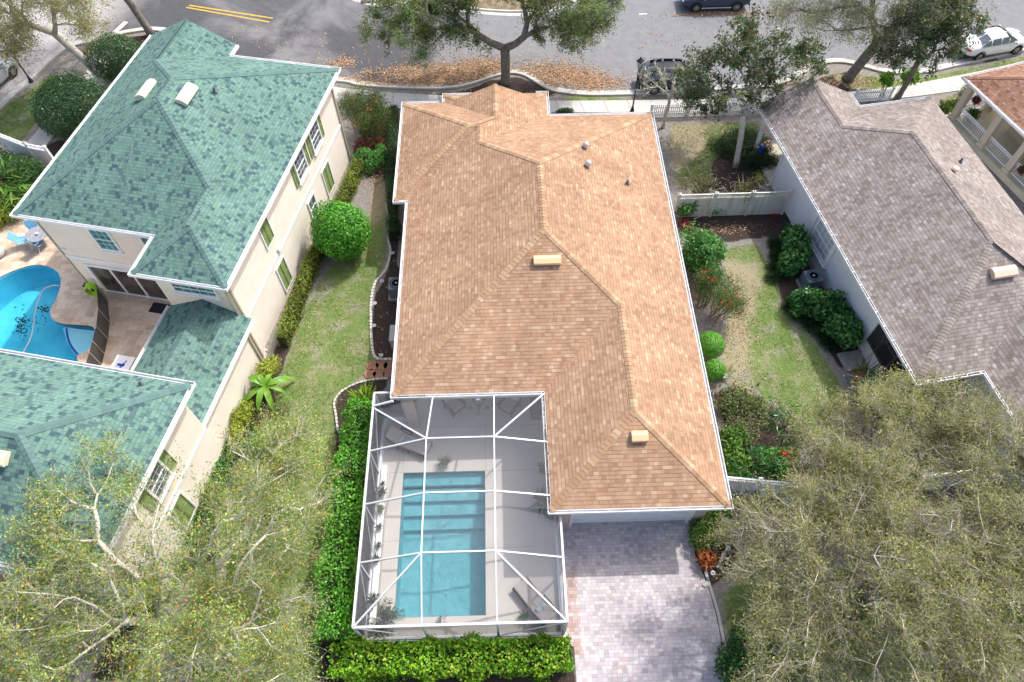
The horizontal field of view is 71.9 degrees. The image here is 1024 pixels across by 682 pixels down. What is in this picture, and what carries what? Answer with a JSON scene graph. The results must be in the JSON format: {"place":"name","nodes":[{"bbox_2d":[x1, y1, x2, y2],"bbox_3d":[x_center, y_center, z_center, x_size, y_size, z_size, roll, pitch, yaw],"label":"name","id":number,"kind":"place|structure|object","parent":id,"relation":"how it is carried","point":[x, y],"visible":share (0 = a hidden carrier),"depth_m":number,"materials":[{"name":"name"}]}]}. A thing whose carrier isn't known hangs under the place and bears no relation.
{"place":"outdoors","nodes":[
{"label":"outdoors","id":0,"kind":"place"},
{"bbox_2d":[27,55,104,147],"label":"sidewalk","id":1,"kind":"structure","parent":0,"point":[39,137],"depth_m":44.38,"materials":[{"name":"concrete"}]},
{"bbox_2d":[0,183,161,366],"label":"patio","id":2,"kind":"structure","parent":0,"point":[131,326],"depth_m":37.10,"materials":[{"name":"stone"}]},
{"bbox_2d":[0,265,94,361],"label":"swimming pool","id":3,"kind":"structure","parent":2,"relation":"in","point":[51,337],"depth_m":38.31,"materials":[{"name":"blue liquid"}]},
{"bbox_2d":[86,282,109,365],"bbox_3d":[-20.797,-0.646,35.590,0.356,1.220,5.113,-11,58,-7],"label":"fence","id":4,"kind":"object","parent":2,"relation":"on","point":[98,346],"visible":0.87,"depth_m":35.44,"materials":[{"name":"brown"}]},
{"bbox_2d":[111,355,135,370],"bbox_3d":[-18.936,1.297,34.593,0.950,0.746,0.900,9,58,6],"label":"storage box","id":5,"kind":"object","parent":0,"point":[123,362],"visible":0.53,"depth_m":34.32,"materials":[{"name":"white paint"}]},
{"bbox_2d":[0,32,1023,681],"bbox_3d":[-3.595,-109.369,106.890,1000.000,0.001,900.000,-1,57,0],"label":"ground","id":6,"kind":"structure","parent":0,"point":[738,262],"depth_m":35.44,"materials":[{"name":"green plant"}]},
{"bbox_2d":[0,153,45,220],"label":"palm","id":7,"kind":"object","parent":6,"relation":"on","point":[10,189],"visible":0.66,"depth_m":40.09,"materials":[{"name":"green plant"}]},
{"bbox_2d":[0,147,46,193],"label":"shrub","id":8,"kind":"object","parent":6,"relation":"on","point":[21,157],"visible":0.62,"depth_m":40.70,"materials":[{"name":"green plant"}]},
{"bbox_2d":[0,133,53,166],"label":"vinyl fence","id":9,"kind":"object","parent":6,"relation":"on","point":[44,155],"visible":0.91,"depth_m":41.98,"materials":[{"name":"white paint"}]},
{"bbox_2d":[0,0,124,88],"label":"oak tree","id":10,"kind":"object","parent":6,"relation":"on","point":[15,14],"visible":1,"depth_m":42.24,"materials":[{"name":"green plant"}]},
{"bbox_2d":[27,67,106,139],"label":"topiary","id":11,"kind":"object","parent":6,"relation":"on","point":[51,96],"visible":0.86,"depth_m":42.47,"materials":[{"name":"green plant"}]},
{"bbox_2d":[0,555,209,681],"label":"oak tree","id":12,"kind":"object","parent":6,"relation":"on","point":[18,651],"visible":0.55,"depth_m":21.44,"materials":[{"name":"green plant"}]},
{"bbox_2d":[83,31,142,82],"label":"topiary","id":13,"kind":"object","parent":6,"relation":"on","point":[120,42],"visible":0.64,"depth_m":45.37,"materials":[{"name":"green plant"}]},
{"bbox_2d":[124,0,154,35],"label":"oak tree","id":14,"kind":"object","parent":6,"relation":"on","point":[141,19],"visible":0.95,"depth_m":48.98,"materials":[{"name":"brown plant"}]},
{"bbox_2d":[0,17,350,603],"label":"house","id":15,"kind":"structure","parent":6,"relation":"on","point":[191,175],"depth_m":32.23,"materials":[{"name":"green"}]},
{"bbox_2d":[85,229,124,254],"bbox_3d":[-19.467,-4.774,33.716,1.250,1.640,0.150,9,58,6],"label":"window","id":16,"kind":"structure","parent":15,"relation":"in","point":[104,240],"depth_m":33.81,"materials":[{"name":"glass"}]},
{"bbox_2d":[83,263,168,300],"bbox_3d":[-19.809,-3.026,36.543,3.840,2.280,0.140,9,58,6],"label":"sliding door","id":17,"kind":"structure","parent":15,"relation":"in","point":[112,279],"depth_m":36.62,"materials":[{"name":"white paint"}]},
{"bbox_2d":[144,460,176,503],"bbox_3d":[-13.555,5.347,27.085,0.150,1.640,1.300,9,58,6],"label":"window","id":18,"kind":"structure","parent":15,"relation":"in","point":[157,468],"depth_m":27.18,"materials":[{"name":"white paint"}]},
{"bbox_2d":[168,490,196,529],"bbox_3d":[-13.616,7.017,29.214,0.080,1.830,1.060,9,58,6],"label":"shuttered window","id":19,"kind":"structure","parent":15,"relation":"in","point":[181,497],"depth_m":29.19,"materials":[{"name":"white paint"}]},
{"bbox_2d":[169,283,221,300],"bbox_3d":[-14.215,-2.252,31.600,2.300,0.820,0.150,9,58,6],"label":"window","id":20,"kind":"structure","parent":15,"relation":"in","point":[178,289],"depth_m":31.72,"materials":[{"name":"white glass"}]},
{"bbox_2d":[259,216,274,250],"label":"shuttered window","id":21,"kind":"structure","parent":15,"relation":"in","point":[266,232],"depth_m":33.98,"materials":[{"name":"white paint"}]},
{"bbox_2d":[275,255,293,292],"bbox_3d":[-11.784,-3.451,36.567,0.080,1.940,1.020,9,58,6],"label":"shuttered window","id":22,"kind":"structure","parent":15,"relation":"in","point":[284,274],"depth_m":36.53,"materials":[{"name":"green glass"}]},
{"bbox_2d":[293,147,310,185],"bbox_3d":[-10.883,-9.063,36.456,0.150,1.590,1.370,9,58,6],"label":"window","id":23,"kind":"structure","parent":15,"relation":"in","point":[301,167],"depth_m":36.58,"materials":[{"name":"white paint"}]},
{"bbox_2d":[308,119,324,156],"bbox_3d":[-10.459,-10.908,37.650,0.150,1.590,1.350,9,58,6],"label":"window","id":24,"kind":"structure","parent":15,"relation":"in","point":[315,136],"depth_m":37.77,"materials":[{"name":"white paint"}]},
{"bbox_2d":[321,159,334,196],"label":"shuttered window","id":25,"kind":"structure","parent":15,"relation":"in","point":[326,173],"depth_m":40.18,"materials":[{"name":"green paint"}]},
{"bbox_2d":[0,398,357,681],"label":"oak tree","id":26,"kind":"object","parent":6,"relation":"on","point":[208,650],"visible":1,"depth_m":23.10,"materials":[{"name":"green plant"}]},
{"bbox_2d":[175,442,242,567],"bbox_3d":[-13.170,6.980,30.629,1.389,1.430,5.552,6,57,4],"label":"hedge","id":27,"kind":"object","parent":6,"relation":"on","point":[222,460],"visible":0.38,"depth_m":30.82,"materials":[{"name":"green plant"}]},
{"bbox_2d":[226,398,255,442],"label":"shrub","id":28,"kind":"object","parent":6,"relation":"on","point":[245,408],"visible":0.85,"depth_m":32.69,"materials":[{"name":"yellow plant"}]},
{"bbox_2d":[253,354,281,386],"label":"shrub","id":29,"kind":"object","parent":6,"relation":"on","point":[266,368],"visible":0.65,"depth_m":34.09,"materials":[{"name":"yellow plant"}]},
{"bbox_2d":[242,373,295,411],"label":"banana plant","id":30,"kind":"object","parent":6,"relation":"on","point":[263,384],"visible":1,"depth_m":33.30,"materials":[{"name":"green plant"}]},
{"bbox_2d":[251,396,295,426],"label":"shrub","id":31,"kind":"object","parent":6,"relation":"on","point":[266,412],"visible":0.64,"depth_m":33.08,"materials":[{"name":"green plant"}]},
{"bbox_2d":[274,156,364,346],"bbox_3d":[-10.419,-5.363,38.613,1.093,1.430,13.192,9,58,6],"label":"hedge","id":32,"kind":"object","parent":6,"relation":"on","point":[291,316],"visible":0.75,"depth_m":37.24,"materials":[{"name":"green plant"}]},
{"bbox_2d":[309,199,371,261],"bbox_3d":[-9.096,-5.817,37.617,3.357,3.422,3.429,-1,57,0],"label":"topiary","id":33,"kind":"object","parent":6,"relation":"on","point":[342,229],"visible":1,"depth_m":36.72,"materials":[{"name":"green plant"}]},
{"bbox_2d":[309,394,383,648],"bbox_3d":[-6.966,7.259,29.925,2.075,2.251,10.609,0,57,1],"label":"hedge","id":34,"kind":"object","parent":6,"relation":"on","point":[341,568],"visible":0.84,"depth_m":29.02,"materials":[{"name":"green plant"}]},
{"bbox_2d":[340,380,382,415],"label":"ti plant","id":35,"kind":"object","parent":6,"relation":"on","point":[366,392],"visible":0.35,"depth_m":33.56,"materials":[{"name":"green plant"}]},
{"bbox_2d":[336,80,395,142],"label":"flowering shrub","id":36,"kind":"object","parent":6,"relation":"on","point":[372,107],"visible":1,"depth_m":42.55,"materials":[{"name":"green plant"}]},
{"bbox_2d":[351,143,387,174],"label":"shrub","id":37,"kind":"object","parent":6,"relation":"on","point":[370,157],"visible":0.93,"depth_m":42.14,"materials":[{"name":"green plant"}]},
{"bbox_2d":[352,136,386,153],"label":"shrub","id":38,"kind":"object","parent":6,"relation":"on","point":[373,142],"visible":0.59,"depth_m":42.65,"materials":[{"name":"red plant"}]},
{"bbox_2d":[369,213,391,360],"bbox_3d":[-7.021,-3.126,37.827,1.154,0.150,9.936,-5,57,-3],"label":"bed edging","id":39,"kind":"object","parent":6,"relation":"on","point":[379,277],"visible":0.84,"depth_m":37.07,"materials":[{"name":"stone"}]},
{"bbox_2d":[384,104,401,240],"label":"hedge","id":40,"kind":"object","parent":6,"relation":"on","point":[392,220],"visible":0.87,"depth_m":41.40,"materials":[{"name":"green plant"}]},
{"bbox_2d":[325,631,574,681],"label":"hedge","id":41,"kind":"object","parent":6,"relation":"on","point":[435,657],"visible":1,"depth_m":26.54,"materials":[{"name":"green plant"}]},
{"bbox_2d":[377,397,559,624],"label":"pool deck","id":42,"kind":"structure","parent":6,"relation":"on","point":[521,526],"depth_m":31.34,"materials":[{"name":"grey concrete"}]},
{"bbox_2d":[369,465,387,624],"bbox_3d":[-5.606,8.603,29.854,0.260,0.452,7.000,-1,57,0],"label":"plant shelf","id":43,"kind":"object","parent":42,"relation":"on","point":[376,567],"visible":0.59,"depth_m":29.51,"materials":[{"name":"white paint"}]},
{"bbox_2d":[366,595,404,643],"bbox_3d":[-5.248,11.040,28.110,1.990,0.830,1.820,28,62,18],"label":"palm","id":44,"kind":"object","parent":42,"relation":"on","point":[382,616],"visible":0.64,"depth_m":28.08,"materials":[{"name":"green plant"}]},
{"bbox_2d":[385,425,432,459],"bbox_3d":[-4.710,4.577,32.197,1.989,0.892,0.970,18,59,12],"label":"lounge chair","id":45,"kind":"object","parent":42,"relation":"on","point":[395,434],"visible":0.77,"depth_m":32.12,"materials":[{"name":"grey fabric"}]},
{"bbox_2d":[394,471,485,617],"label":"swimming pool","id":46,"kind":"structure","parent":42,"relation":"in","point":[453,584],"depth_m":31.25,"materials":[{"name":"liquid"}]},
{"bbox_2d":[441,399,465,417],"bbox_3d":[-2.748,2.900,33.210,0.810,0.990,0.938,-37,64,-21],"label":"armchair","id":47,"kind":"object","parent":42,"relation":"on","point":[452,406],"visible":0.6,"depth_m":33.16,"materials":[{"name":"grey fabric"}]},
{"bbox_2d":[352,391,567,643],"bbox_3d":[-2.009,6.685,29.155,8.000,3.955,10.010,-1,57,0],"label":"pool enclosure","id":48,"kind":"object","parent":42,"relation":"on","point":[386,407],"visible":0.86,"depth_m":27.59,"materials":[{"name":"white metal"}]},
{"bbox_2d":[497,397,520,417],"bbox_3d":[-0.110,2.894,33.190,0.810,0.990,0.938,29,62,18],"label":"armchair","id":49,"kind":"object","parent":42,"relation":"on","point":[510,404],"visible":0.59,"depth_m":33.16,"materials":[{"name":"grey fabric"}]},
{"bbox_2d":[512,577,557,620],"bbox_3d":[0.922,10.444,28.333,0.970,0.892,1.989,-34,63,-19],"label":"lounge chair","id":50,"kind":"object","parent":42,"relation":"on","point":[541,609],"visible":0.89,"depth_m":28.34,"materials":[{"name":"grey fabric"}]},
{"bbox_2d":[396,0,560,9],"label":"verge","id":51,"kind":"structure","parent":6,"relation":"on","point":[504,6],"depth_m":51.66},
{"bbox_2d":[355,0,626,86],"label":"oak tree","id":52,"kind":"object","parent":6,"relation":"on","point":[413,11],"visible":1,"depth_m":42.46,"materials":[{"name":"green plant"}]},
{"bbox_2d":[15,32,1002,680],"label":"fallen leaves","id":53,"kind":"object","parent":6,"relation":"on","point":[675,158],"visible":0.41,"depth_m":40.88,"materials":[{"name":"plant"}]},
{"bbox_2d":[390,83,733,531],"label":"house","id":54,"kind":"structure","parent":6,"relation":"on","point":[541,252],"depth_m":31.59,"materials":[{"name":"orange"}]},
{"bbox_2d":[572,511,690,522],"bbox_3d":[5.029,7.231,29.681,4.970,2.190,0.052,-1,57,0],"label":"garage door","id":55,"kind":"structure","parent":54,"relation":"in","point":[681,515],"depth_m":30.09,"materials":[{"name":"white paint"}]},
{"bbox_2d":[635,60,710,128],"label":"frangipani tree","id":56,"kind":"object","parent":6,"relation":"on","point":[662,75],"visible":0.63,"depth_m":42.26,"materials":[{"name":"grey plant"}]},
{"bbox_2d":[669,166,730,218],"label":"shrub","id":57,"kind":"object","parent":6,"relation":"on","point":[705,186],"visible":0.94,"depth_m":39.34,"materials":[{"name":"green plant"}]},
{"bbox_2d":[677,220,727,288],"bbox_3d":[9.952,-4.507,37.230,2.698,2.715,3.591,-1,57,0],"label":"shrub","id":58,"kind":"object","parent":6,"relation":"on","point":[706,246],"visible":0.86,"depth_m":36.69,"materials":[{"name":"green plant"}]},
{"bbox_2d":[695,541,719,571],"bbox_3d":[8.058,9.041,29.523,1.124,0.890,1.211,-30,61,-17],"label":"croton","id":59,"kind":"object","parent":6,"relation":"on","point":[704,560],"visible":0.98,"depth_m":29.29,"materials":[{"name":"orange plant"}]},
{"bbox_2d":[650,99,767,116],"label":"picket fence","id":60,"kind":"object","parent":6,"relation":"on","point":[675,107],"visible":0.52,"depth_m":44.61,"materials":[{"name":"white paint"}]},
{"bbox_2d":[687,510,734,552],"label":"shrub","id":61,"kind":"object","parent":6,"relation":"on","point":[702,526],"visible":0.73,"depth_m":29.71,"materials":[{"name":"green plant"}]},
{"bbox_2d":[699,331,724,358],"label":"topiary","id":62,"kind":"object","parent":6,"relation":"on","point":[709,350],"visible":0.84,"depth_m":34.38,"materials":[{"name":"green plant"}]},
{"bbox_2d":[696,546,731,672],"bbox_3d":[8.423,13.951,26.636,0.387,0.100,13.218,-3,57,-2],"label":"driveway edging","id":63,"kind":"object","parent":6,"relation":"on","point":[716,608],"visible":0.59,"depth_m":28.58,"materials":[{"name":"concrete"}]},
{"bbox_2d":[705,359,726,379],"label":"topiary","id":64,"kind":"object","parent":6,"relation":"on","point":[711,366],"visible":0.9,"depth_m":33.82,"materials":[{"name":"green plant"}]},
{"bbox_2d":[690,258,750,321],"bbox_3d":[10.469,-2.392,35.611,3.036,2.758,3.533,-1,57,0],"label":"flowering shrub","id":65,"kind":"object","parent":6,"relation":"on","point":[724,297],"visible":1,"depth_m":35.32,"materials":[{"name":"green plant"}]},
{"bbox_2d":[674,189,793,216],"bbox_3d":[12.298,-7.693,39.499,6.348,1.960,0.180,-2,57,-1],"label":"vinyl fence","id":66,"kind":"object","parent":6,"relation":"on","point":[777,203],"visible":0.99,"depth_m":39.48,"materials":[{"name":"white plastic"}]},
{"bbox_2d":[719,424,753,476],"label":"shrub","id":67,"kind":"object","parent":6,"relation":"on","point":[737,443],"visible":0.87,"depth_m":31.39,"materials":[{"name":"green plant"}]},
{"bbox_2d":[713,386,770,420],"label":"shrub","id":68,"kind":"object","parent":6,"relation":"on","point":[729,399],"visible":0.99,"depth_m":33.04,"materials":[{"name":"green plant"}]},
{"bbox_2d":[707,125,781,171],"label":"shrub","id":69,"kind":"object","parent":6,"relation":"on","point":[754,157],"visible":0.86,"depth_m":42.77,"materials":[{"name":"green plant"}]},
{"bbox_2d":[717,408,774,449],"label":"shrub","id":70,"kind":"object","parent":6,"relation":"on","point":[741,422],"visible":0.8,"depth_m":32.34,"materials":[{"name":"green plant"}]},
{"bbox_2d":[715,170,785,210],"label":"shrub","id":71,"kind":"object","parent":6,"relation":"on","point":[743,187],"visible":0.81,"depth_m":39.42,"materials":[{"name":"green plant"}]},
{"bbox_2d":[722,437,779,499],"bbox_3d":[10.410,5.513,31.281,3.010,1.297,3.080,-1,57,0],"label":"philodendron","id":72,"kind":"object","parent":6,"relation":"on","point":[748,449],"visible":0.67,"depth_m":30.93,"materials":[{"name":"green plant"}]},
{"bbox_2d":[670,3,835,167],"bbox_3d":[13.350,-14.791,40.550,9.123,8.000,5.489,-1,57,0],"label":"magnolia tree","id":73,"kind":"object","parent":6,"relation":"on","point":[702,88],"visible":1,"depth_m":39.14,"materials":[{"name":"green plant"}]},
{"bbox_2d":[713,621,794,681],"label":"shrub","id":74,"kind":"object","parent":6,"relation":"on","point":[736,648],"visible":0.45,"depth_m":26.52,"materials":[{"name":"green plant"}]},
{"bbox_2d":[751,445,800,477],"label":"shrub","id":75,"kind":"object","parent":6,"relation":"on","point":[781,461],"visible":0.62,"depth_m":31.39,"materials":[{"name":"green plant"}]},
{"bbox_2d":[762,404,804,445],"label":"philodendron","id":76,"kind":"object","parent":6,"relation":"on","point":[774,417],"visible":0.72,"depth_m":32.62,"materials":[{"name":"green plant"}]},
{"bbox_2d":[775,243,811,279],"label":"shrub","id":77,"kind":"object","parent":6,"relation":"on","point":[788,265],"visible":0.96,"depth_m":37.12,"materials":[{"name":"green plant"}]},
{"bbox_2d":[778,221,812,272],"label":"shrub","id":78,"kind":"object","parent":6,"relation":"on","point":[793,235],"visible":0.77,"depth_m":37.39,"materials":[{"name":"green plant"}]},
{"bbox_2d":[795,269,823,289],"bbox_3d":[15.715,-3.166,37.128,1.000,0.951,1.000,-9,57,-5],"label":"air conditioner","id":79,"kind":"object","parent":6,"relation":"on","point":[813,278],"visible":0.88,"depth_m":36.82,"materials":[{"name":"metal"}]},
{"bbox_2d":[787,285,849,321],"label":"shrub","id":80,"kind":"object","parent":6,"relation":"on","point":[815,302],"visible":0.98,"depth_m":35.49,"materials":[{"name":"green plant"}]},
{"bbox_2d":[799,598,874,658],"bbox_3d":[12.392,11.077,27.451,2.652,1.731,2.109,-23,60,-14],"label":"shrub","id":81,"kind":"object","parent":6,"relation":"on","point":[844,646],"visible":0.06,"depth_m":27.09,"materials":[{"name":"green plant"}]},
{"bbox_2d":[819,301,864,351],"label":"shrub","id":82,"kind":"object","parent":6,"relation":"on","point":[842,326],"visible":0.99,"depth_m":34.53,"materials":[{"name":"green plant"}]},
{"bbox_2d":[697,435,1006,681],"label":"oak tree","id":83,"kind":"object","parent":6,"relation":"on","point":[862,578],"visible":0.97,"depth_m":23.63,"materials":[{"name":"green plant"}]},
{"bbox_2d":[837,350,867,371],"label":"step slab","id":84,"kind":"structure","parent":6,"relation":"on","point":[849,358],"depth_m":34.90,"materials":[{"name":"concrete"}]},
{"bbox_2d":[846,354,885,382],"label":"potted plant","id":85,"kind":"object","parent":6,"relation":"on","point":[860,373],"visible":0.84,"depth_m":33.89,"materials":[{"name":"green plant"}]},
{"bbox_2d":[727,464,1019,499],"bbox_3d":[15.269,6.114,30.469,14.169,2.010,0.840,-2,57,-1],"label":"vinyl fence","id":86,"kind":"object","parent":6,"relation":"on","point":[737,485],"visible":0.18,"depth_m":30.35,"materials":[{"name":"white paint"}]},
{"bbox_2d":[854,87,895,101],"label":"picket fence","id":87,"kind":"object","parent":6,"relation":"on","point":[871,92],"visible":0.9,"depth_m":45.13,"materials":[{"name":"white paint"}]},
{"bbox_2d":[760,0,1001,82],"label":"oak tree","id":88,"kind":"object","parent":6,"relation":"on","point":[860,11],"visible":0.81,"depth_m":41.12,"materials":[{"name":"green plant"}]},
{"bbox_2d":[751,78,1023,513],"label":"house","id":89,"kind":"structure","parent":6,"relation":"on","point":[908,213],"depth_m":34.09,"materials":[{"name":"grey"}]},
{"bbox_2d":[806,215,836,268],"bbox_3d":[16.248,-5.292,36.954,0.160,2.150,2.340,-9,57,-5],"label":"window","id":90,"kind":"structure","parent":89,"relation":"in","point":[824,249],"depth_m":37.12,"materials":[{"name":"grey glass"}]},
{"bbox_2d":[857,370,921,421],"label":"shrub","id":91,"kind":"object","parent":6,"relation":"on","point":[868,376],"visible":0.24,"depth_m":32.25,"materials":[{"name":"green plant"}]},
{"bbox_2d":[768,356,1010,538],"bbox_3d":[14.595,4.297,28.643,10.069,7.115,5.843,-19,59,-11],"label":"oak tree","id":92,"kind":"object","parent":6,"relation":"on","point":[824,451],"visible":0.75,"depth_m":27.26,"materials":[{"name":"green plant"}]},
{"bbox_2d":[878,68,921,99],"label":"shrub","id":93,"kind":"object","parent":6,"relation":"on","point":[886,78],"visible":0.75,"depth_m":44.40,"materials":[{"name":"green plant"}]},
{"bbox_2d":[865,0,993,100],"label":"magnolia tree","id":94,"kind":"object","parent":6,"relation":"on","point":[929,36],"visible":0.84,"depth_m":40.13,"materials":[{"name":"green plant"}]},
{"bbox_2d":[867,458,1023,681],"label":"oak tree","id":95,"kind":"object","parent":6,"relation":"on","point":[998,646],"visible":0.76,"depth_m":23.32,"materials":[{"name":"green plant"}]},
{"bbox_2d":[917,380,1023,561],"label":"oak tree","id":96,"kind":"object","parent":6,"relation":"on","point":[977,459],"visible":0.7,"depth_m":25.97,"materials":[{"name":"green plant"}]},
{"bbox_2d":[946,61,1023,202],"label":"house","id":97,"kind":"structure","parent":6,"relation":"on","point":[993,136],"depth_m":41.76,"materials":[{"name":"orange"}]},
{"bbox_2d":[0,0,1023,100],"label":"road","id":98,"kind":"structure","parent":0,"point":[320,18],"depth_m":49.86,"materials":[{"name":"grey asphalt"}]},
{"bbox_2d":[353,0,576,15],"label":"kerb","id":99,"kind":"structure","parent":98,"relation":"on","point":[500,12],"depth_m":51.26,"materials":[{"name":"concrete"}]},
{"bbox_2d":[0,27,1023,109],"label":"kerb","id":100,"kind":"structure","parent":98,"relation":"on","point":[12,94],"depth_m":47.04,"materials":[{"name":"concrete"}]},
{"bbox_2d":[213,10,939,92],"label":"fallen leaves","id":101,"kind":"object","parent":100,"relation":"on","point":[468,73],"visible":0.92,"depth_m":47.49,"materials":[{"name":"brown plant"}]},
{"bbox_2d":[638,58,710,94],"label":"parked car","id":102,"kind":"object","parent":98,"relation":"on","point":[668,64],"visible":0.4,"depth_m":45.46,"materials":[{"name":"black paint"}]},
{"bbox_2d":[681,0,750,12],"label":"parked car","id":103,"kind":"object","parent":98,"relation":"on","point":[694,6],"visible":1,"depth_m":50.59,"materials":[{"name":"blue metal"}]},
{"bbox_2d":[955,25,1023,59],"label":"parked car","id":104,"kind":"object","parent":98,"relation":"on","point":[995,39],"visible":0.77,"depth_m":47.28,"materials":[{"name":"white paint"}]},
{"bbox_2d":[562,520,725,681],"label":"driveway","id":105,"kind":"structure","parent":0,"point":[640,605],"depth_m":28.71,"materials":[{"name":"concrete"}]},
{"bbox_2d":[333,69,988,112],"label":"sidewalk","id":106,"kind":"structure","parent":0,"point":[944,85],"depth_m":45.84,"materials":[{"name":"concrete"}]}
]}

